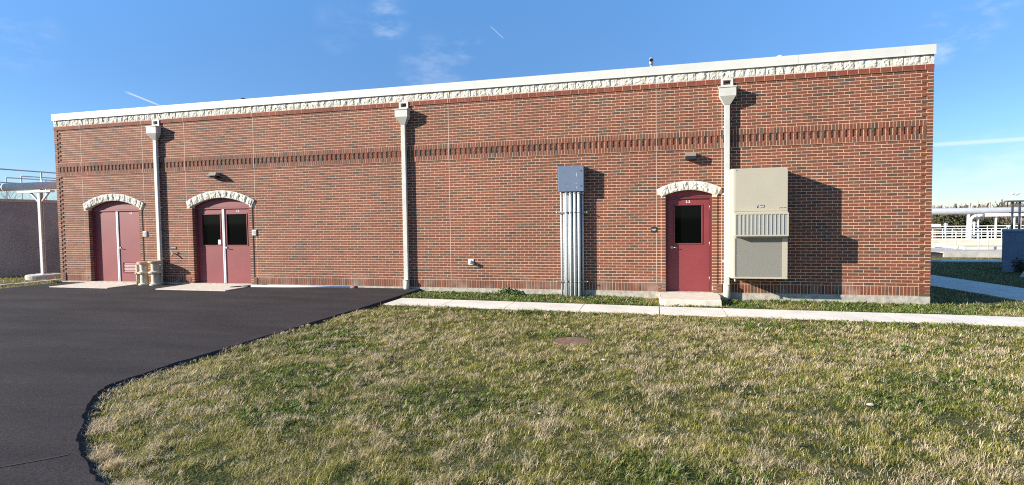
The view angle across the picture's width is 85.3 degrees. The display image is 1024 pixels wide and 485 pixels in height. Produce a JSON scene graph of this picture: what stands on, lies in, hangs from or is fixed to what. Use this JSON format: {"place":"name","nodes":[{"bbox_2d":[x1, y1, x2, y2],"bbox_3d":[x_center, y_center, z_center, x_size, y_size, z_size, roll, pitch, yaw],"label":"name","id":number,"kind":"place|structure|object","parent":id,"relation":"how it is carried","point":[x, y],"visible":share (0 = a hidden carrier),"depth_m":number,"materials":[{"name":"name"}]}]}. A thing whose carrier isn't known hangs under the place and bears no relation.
{"place":"outdoors","nodes":[
{"label":"outdoors","id":0,"kind":"place"},
{"bbox_2d":[0,272,61,288],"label":"yard grass","id":1,"kind":"structure","parent":0,"point":[10,278],"depth_m":18.38,"materials":[{"name":"green plant"}]},
{"bbox_2d":[0,257,1023,484],"bbox_3d":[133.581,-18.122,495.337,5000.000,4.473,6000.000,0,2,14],"label":"ground","id":2,"kind":"structure","parent":0,"point":[213,476],"depth_m":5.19,"materials":[{"name":"green plant"}]},
{"bbox_2d":[0,191,36,199],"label":"bare tree","id":3,"kind":"object","parent":2,"relation":"on","point":[9,195],"visible":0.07,"depth_m":54.12,"materials":[{"name":"brown plant"}]},
{"bbox_2d":[0,279,59,285],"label":"kerb strip","id":4,"kind":"object","parent":2,"relation":"on","point":[27,282],"visible":0.11,"depth_m":17.65,"materials":[{"name":"concrete"}]},
{"bbox_2d":[0,199,60,276],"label":"concrete tank","id":5,"kind":"object","parent":2,"relation":"on","point":[19,243],"visible":0.12,"depth_m":20.77,"materials":[{"name":"grey concrete"}]},
{"bbox_2d":[0,168,55,182],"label":"railing","id":6,"kind":"object","parent":5,"relation":"on","point":[41,172],"visible":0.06,"depth_m":20.91,"materials":[{"name":"silver metal"}]},
{"bbox_2d":[5,177,55,199],"bbox_3d":[-20.246,-2.063,23.572,0.047,1.274,2.144,0,2,14],"label":"railing","id":7,"kind":"object","parent":5,"relation":"on","point":[27,179],"visible":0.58,"depth_m":23.12,"materials":[{"name":"silver metal"}]},
{"bbox_2d":[21,176,55,198],"bbox_3d":[-20.076,-2.142,24.233,0.047,1.374,2.374,0,2,14],"label":"railing","id":8,"kind":"object","parent":5,"relation":"on","point":[33,177],"visible":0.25,"depth_m":23.44,"materials":[{"name":"silver metal"}]},
{"bbox_2d":[17,190,60,279],"bbox_3d":[-16.395,-0.131,19.223,1.510,3.365,0.995,0,2,14],"label":"pipe stand","id":9,"kind":"object","parent":2,"relation":"on","point":[40,199],"visible":0.75,"depth_m":19.13,"materials":[{"name":"silver metal"}]},
{"bbox_2d":[0,181,56,190],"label":"overhead pipe","id":10,"kind":"object","parent":9,"relation":"on","point":[27,186],"visible":0.43,"depth_m":19.09,"materials":[{"name":"white metal"}]},
{"bbox_2d":[0,282,420,484],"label":"asphalt yard","id":11,"kind":"structure","parent":2,"relation":"on","point":[68,356],"depth_m":8.65,"materials":[{"name":"black asphalt"}]},
{"bbox_2d":[0,454,68,466],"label":"asphalt seam","id":12,"kind":"object","parent":11,"relation":"on","point":[34,460],"visible":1,"depth_m":4.21,"materials":[{"name":"black asphalt"}]},
{"bbox_2d":[49,282,135,287],"bbox_3d":[-12.182,1.327,16.344,2.130,0.170,1.167,0,2,14],"label":"door apron","id":13,"kind":"object","parent":11,"relation":"on","point":[97,285],"depth_m":16.22,"materials":[{"name":"concrete"}]},
{"bbox_2d":[135,261,150,284],"bbox_3d":[-10.823,0.899,16.311,0.437,0.686,0.355,0,2,14],"label":"pipe casting","id":14,"kind":"object","parent":11,"relation":"on","point":[142,276],"visible":0.88,"depth_m":16.23,"materials":[{"name":"beige metal"}]},
{"bbox_2d":[147,260,162,285],"bbox_3d":[-10.388,0.884,16.198,0.372,0.715,0.369,0,2,14],"label":"pipe casting","id":15,"kind":"object","parent":11,"relation":"on","point":[155,272],"visible":1,"depth_m":16.10,"materials":[{"name":"beige metal"}]},
{"bbox_2d":[155,284,247,290],"bbox_3d":[-8.440,1.313,15.377,2.260,0.174,1.167,0,2,14],"label":"door apron","id":16,"kind":"object","parent":11,"relation":"on","point":[210,287],"depth_m":15.18,"materials":[{"name":"concrete"}]},
{"bbox_2d":[231,284,266,286],"bbox_3d":[-7.258,1.207,15.344,0.953,0.069,0.161,-2,2,-17],"label":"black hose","id":17,"kind":"object","parent":16,"relation":"on","point":[245,285],"visible":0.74,"depth_m":15.32,"materials":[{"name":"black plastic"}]},
{"bbox_2d":[251,285,357,287],"bbox_3d":[-5.650,1.195,15.043,3.155,0.080,0.080,0,2,11],"label":"white pipe","id":18,"kind":"object","parent":11,"relation":"on","point":[294,286],"visible":1,"depth_m":15.01,"materials":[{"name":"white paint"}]},
{"bbox_2d":[51,44,936,304],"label":"brick building","id":19,"kind":"structure","parent":2,"relation":"on","point":[308,187],"depth_m":13.62,"materials":[{"name":"red brick"}]},
{"bbox_2d":[94,211,120,280],"bbox_3d":[-12.437,0.125,17.110,0.937,2.153,0.073,0,2,14],"label":"door","id":20,"kind":"structure","parent":19,"relation":"in","point":[106,223],"depth_m":17.10,"materials":[{"name":"red paint"}]},
{"bbox_2d":[118,211,140,280],"bbox_3d":[-11.564,0.123,16.865,0.918,2.153,0.111,0,2,14],"label":"door","id":21,"kind":"structure","parent":19,"relation":"in","point":[129,234],"depth_m":16.89,"materials":[{"name":"red paint"}]},
{"bbox_2d":[145,119,163,282],"bbox_3d":[-10.379,-1.054,16.376,0.372,5.075,0.425,0,2,14],"label":"downspout","id":22,"kind":"object","parent":19,"relation":"attached to","point":[153,132],"visible":0.79,"depth_m":16.27,"materials":[{"name":"paint"}]},
{"bbox_2d":[198,209,226,282],"bbox_3d":[-8.698,0.113,16.145,0.937,2.153,0.073,0,2,14],"label":"door","id":23,"kind":"structure","parent":19,"relation":"in","point":[211,225],"depth_m":16.15,"materials":[{"name":"red paint"}]},
{"bbox_2d":[206,172,219,177],"bbox_3d":[-8.450,-1.915,15.738,0.300,0.145,0.218,0,2,14],"label":"wall light","id":24,"kind":"object","parent":19,"relation":"attached to","point":[213,175],"visible":1,"depth_m":15.70,"materials":[{"name":"brown metal"}]},
{"bbox_2d":[225,208,250,282],"bbox_3d":[-7.826,0.111,15.900,0.918,2.153,0.111,0,2,14],"label":"door","id":25,"kind":"structure","parent":19,"relation":"in","point":[237,234],"depth_m":15.93,"materials":[{"name":"red paint"}]},
{"bbox_2d":[394,101,410,288],"bbox_3d":[-2.745,-1.078,14.404,0.372,5.075,0.425,0,2,14],"label":"downspout","id":26,"kind":"object","parent":19,"relation":"attached to","point":[402,115],"visible":0.88,"depth_m":14.30,"materials":[{"name":"paint"}]},
{"bbox_2d":[468,259,473,264],"bbox_3d":[-1.048,0.495,13.975,0.140,0.140,0.138,0,2,14],"label":"pipe outlet","id":27,"kind":"object","parent":19,"relation":"attached to","point":[470,261],"visible":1,"depth_m":14.01,"materials":[{"name":"white"}]},
{"bbox_2d":[558,165,584,191],"bbox_3d":[1.412,-1.509,13.203,0.610,0.608,0.227,0,2,14],"label":"junction box","id":28,"kind":"object","parent":19,"relation":"attached to","point":[571,178],"visible":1,"depth_m":13.10,"materials":[{"name":"blue paint"}]},
{"bbox_2d":[558,165,583,191],"bbox_3d":[1.387,-1.505,13.105,0.610,0.608,0.026,0,2,14],"label":"box door","id":29,"kind":"structure","parent":28,"relation":"in","point":[570,178],"depth_m":13.10,"materials":[{"name":"blue paint"}]},
{"bbox_2d":[556,191,588,296],"bbox_3d":[1.442,0.118,13.289,0.769,2.661,0.188,0,2,14],"label":"conduit bundle","id":30,"kind":"object","parent":19,"relation":"attached to","point":[573,219],"visible":0.84,"depth_m":13.23,"materials":[{"name":"silver metal"}]},
{"bbox_2d":[649,57,652,66],"bbox_3d":[3.542,-4.102,14.130,0.098,1.167,0.241,0,2,14],"label":"roof vent","id":31,"kind":"object","parent":19,"relation":"on","point":[651,61],"visible":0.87,"depth_m":14.12,"materials":[{"name":"silver metal"}]},
{"bbox_2d":[651,227,656,231],"bbox_3d":[3.290,-0.296,12.885,0.125,0.125,0.011,0,2,14],"label":"door sign","id":32,"kind":"object","parent":19,"relation":"attached to","point":[653,229],"visible":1,"depth_m":12.88,"materials":[{"name":"plastic"}]},
{"bbox_2d":[668,198,708,291],"bbox_3d":[4.076,0.070,12.825,0.919,2.147,0.111,0,2,14],"label":"door","id":33,"kind":"structure","parent":19,"relation":"in","point":[688,226],"depth_m":12.84,"materials":[{"name":"red paint"}]},
{"bbox_2d":[685,152,695,159],"bbox_3d":[4.027,-1.948,12.541,0.230,0.150,0.168,0,2,14],"label":"wall light","id":34,"kind":"object","parent":19,"relation":"attached to","point":[690,155],"visible":1,"depth_m":12.47,"materials":[{"name":"brown metal"}]},
{"bbox_2d":[718,78,736,300],"bbox_3d":[4.807,-1.102,12.453,0.372,5.075,0.425,0,2,14],"label":"downspout","id":35,"kind":"object","parent":19,"relation":"attached to","point":[727,94],"visible":0.85,"depth_m":12.34,"materials":[{"name":"paint"}]},
{"bbox_2d":[728,167,788,281],"bbox_3d":[5.322,-0.373,11.989,1.165,2.429,0.721,0,2,14],"label":"air conditioner","id":36,"kind":"object","parent":19,"relation":"attached to","point":[758,234],"visible":1,"depth_m":11.77,"materials":[{"name":"beige paint"}]},
{"bbox_2d":[498,286,513,294],"bbox_3d":[-0.142,1.218,13.611,0.451,0.292,0.353,0,2,14],"label":"weed","id":37,"kind":"object","parent":2,"relation":"on","point":[508,291],"visible":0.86,"depth_m":13.57,"materials":[{"name":"green plant"}]},
{"bbox_2d":[510,290,524,295],"bbox_3d":[0.136,1.226,13.467,0.402,0.205,0.296,0,2,14],"label":"weed","id":38,"kind":"object","parent":2,"relation":"on","point":[517,292],"visible":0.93,"depth_m":13.43,"materials":[{"name":"green plant"}]},
{"bbox_2d":[553,337,590,345],"bbox_3d":[0.913,1.551,8.400,0.600,0.132,0.597,0,2,14],"label":"access lid","id":39,"kind":"object","parent":2,"relation":"on","point":[566,340],"visible":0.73,"depth_m":8.41,"materials":[{"name":"brown concrete"}]},
{"bbox_2d":[659,292,721,306],"bbox_3d":[3.911,1.393,12.211,1.320,0.433,1.128,0,2,14],"label":"door step","id":40,"kind":"object","parent":2,"relation":"on","point":[694,299],"depth_m":11.82,"materials":[{"name":"concrete"}]},
{"bbox_2d":[401,290,1023,316],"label":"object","id":41,"kind":"structure","parent":2,"relation":"on","point":[945,309],"depth_m":11.79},
{"bbox_2d":[931,224,940,237],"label":"brick shed","id":42,"kind":"structure","parent":2,"relation":"on","point":[933,228],"depth_m":50.08,"materials":[{"name":"white paint"}]},
{"bbox_2d":[931,252,941,256],"bbox_3d":[18.646,0.774,26.401,2.780,0.600,0.790,0,2,14],"label":"vault box","id":43,"kind":"object","parent":2,"relation":"on","point":[937,254],"visible":0.14,"depth_m":25.76,"materials":[{"name":"grey concrete"}]},
{"bbox_2d":[931,214,972,237],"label":"evergreen tree","id":44,"kind":"object","parent":2,"relation":"on","point":[956,220],"visible":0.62,"depth_m":74.13,"materials":[{"name":"green plant"}]},
{"bbox_2d":[931,238,1001,257],"bbox_3d":[34.224,0.326,30.495,80.000,1.130,16.550,0,2,14],"label":"concrete basin","id":45,"kind":"object","parent":2,"relation":"on","point":[971,250],"visible":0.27,"depth_m":27.85,"materials":[{"name":"white concrete"}]},
{"bbox_2d":[931,233,1001,250],"bbox_3d":[30.115,-0.048,24.587,33.000,0.875,0.040,0,2,14],"label":"railing","id":46,"kind":"object","parent":45,"relation":"on","point":[945,239],"visible":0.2,"depth_m":26.70,"materials":[{"name":"silver metal"}]},
{"bbox_2d":[932,231,1001,249],"bbox_3d":[30.414,-0.124,25.747,33.000,0.924,0.047,0,2,14],"label":"railing","id":47,"kind":"object","parent":45,"relation":"on","point":[969,231],"visible":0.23,"depth_m":27.68,"materials":[{"name":"grey metal"}]},
{"bbox_2d":[931,207,1023,238],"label":"pipe","id":48,"kind":"object","parent":45,"relation":"on","point":[952,211],"visible":0.16,"depth_m":34.92,"materials":[{"name":"silver metal"}]},
{"bbox_2d":[931,225,1023,238],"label":"railing","id":49,"kind":"object","parent":45,"relation":"on","point":[966,236],"visible":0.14,"depth_m":34.48,"materials":[{"name":"grey metal"}]},
{"bbox_2d":[968,213,1023,238],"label":"elbow pipe","id":50,"kind":"object","parent":45,"relation":"on","point":[972,217],"visible":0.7,"depth_m":32.79,"materials":[{"name":"white metal"}]},
{"bbox_2d":[972,222,975,237],"bbox_3d":[31.329,-0.539,37.690,0.220,1.750,0.097,0,2,14],"label":"valve post","id":51,"kind":"object","parent":2,"relation":"on","point":[974,223],"visible":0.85,"depth_m":37.64,"materials":[{"name":"grey metal"}]},
{"bbox_2d":[930,256,1023,316],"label":"side lawn grass","id":52,"kind":"structure","parent":2,"relation":"on","point":[961,294],"depth_m":14.12,"materials":[{"name":"green plant"}]},
{"bbox_2d":[931,228,1023,237],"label":"railing","id":53,"kind":"object","parent":2,"relation":"on","point":[991,235],"visible":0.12,"depth_m":40.94,"materials":[{"name":"grey metal"}]},
{"bbox_2d":[932,199,1023,227],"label":"brushwood","id":54,"kind":"object","parent":2,"relation":"on","point":[1002,202],"depth_m":93.66,"materials":[{"name":"brown plant"}]},
{"bbox_2d":[972,216,1004,237],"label":"evergreen tree","id":55,"kind":"object","parent":2,"relation":"on","point":[986,222],"visible":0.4,"depth_m":74.72,"materials":[{"name":"green plant"}]},
{"bbox_2d":[1000,219,1021,227],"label":"evergreen tree","id":56,"kind":"object","parent":2,"relation":"on","point":[1007,222],"visible":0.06,"depth_m":77.72,"materials":[{"name":"green plant"}]},
{"bbox_2d":[1001,229,1023,271],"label":"blue cabinet","id":57,"kind":"object","parent":2,"relation":"on","point":[1012,244],"visible":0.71,"depth_m":18.79,"materials":[{"name":"metal"}]},
{"bbox_2d":[1004,200,1023,228],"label":"steel frame","id":58,"kind":"object","parent":2,"relation":"on","point":[1012,212],"visible":0.53,"depth_m":21.98,"materials":[{"name":"grey metal"}]},
{"bbox_2d":[1011,258,1023,272],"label":"dark shrub","id":59,"kind":"object","parent":2,"relation":"on","point":[1019,266],"visible":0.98,"depth_m":18.62,"materials":[{"name":"green plant"}]},
{"bbox_2d":[0,0,1023,207],"label":"sky","id":60,"kind":"structure","parent":0,"point":[57,56],"materials":[{"name":"blue"}]},
{"bbox_2d":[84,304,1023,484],"bbox_3d":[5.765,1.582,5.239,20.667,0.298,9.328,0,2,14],"label":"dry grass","id":61,"kind":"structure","parent":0,"point":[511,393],"depth_m":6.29,"materials":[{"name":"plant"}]},
{"bbox_2d":[385,298,1023,326],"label":"sidewalk","id":62,"kind":"structure","parent":0,"point":[882,317],"depth_m":10.81,"materials":[{"name":"concrete"}]},
{"bbox_2d":[930,259,1001,261],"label":"path","id":63,"kind":"structure","parent":0,"point":[967,260],"depth_m":23.27,"materials":[{"name":"concrete"}]},
{"bbox_2d":[930,275,1023,301],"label":"side path","id":64,"kind":"structure","parent":0,"point":[1000,291],"depth_m":14.35,"materials":[{"name":"concrete"}]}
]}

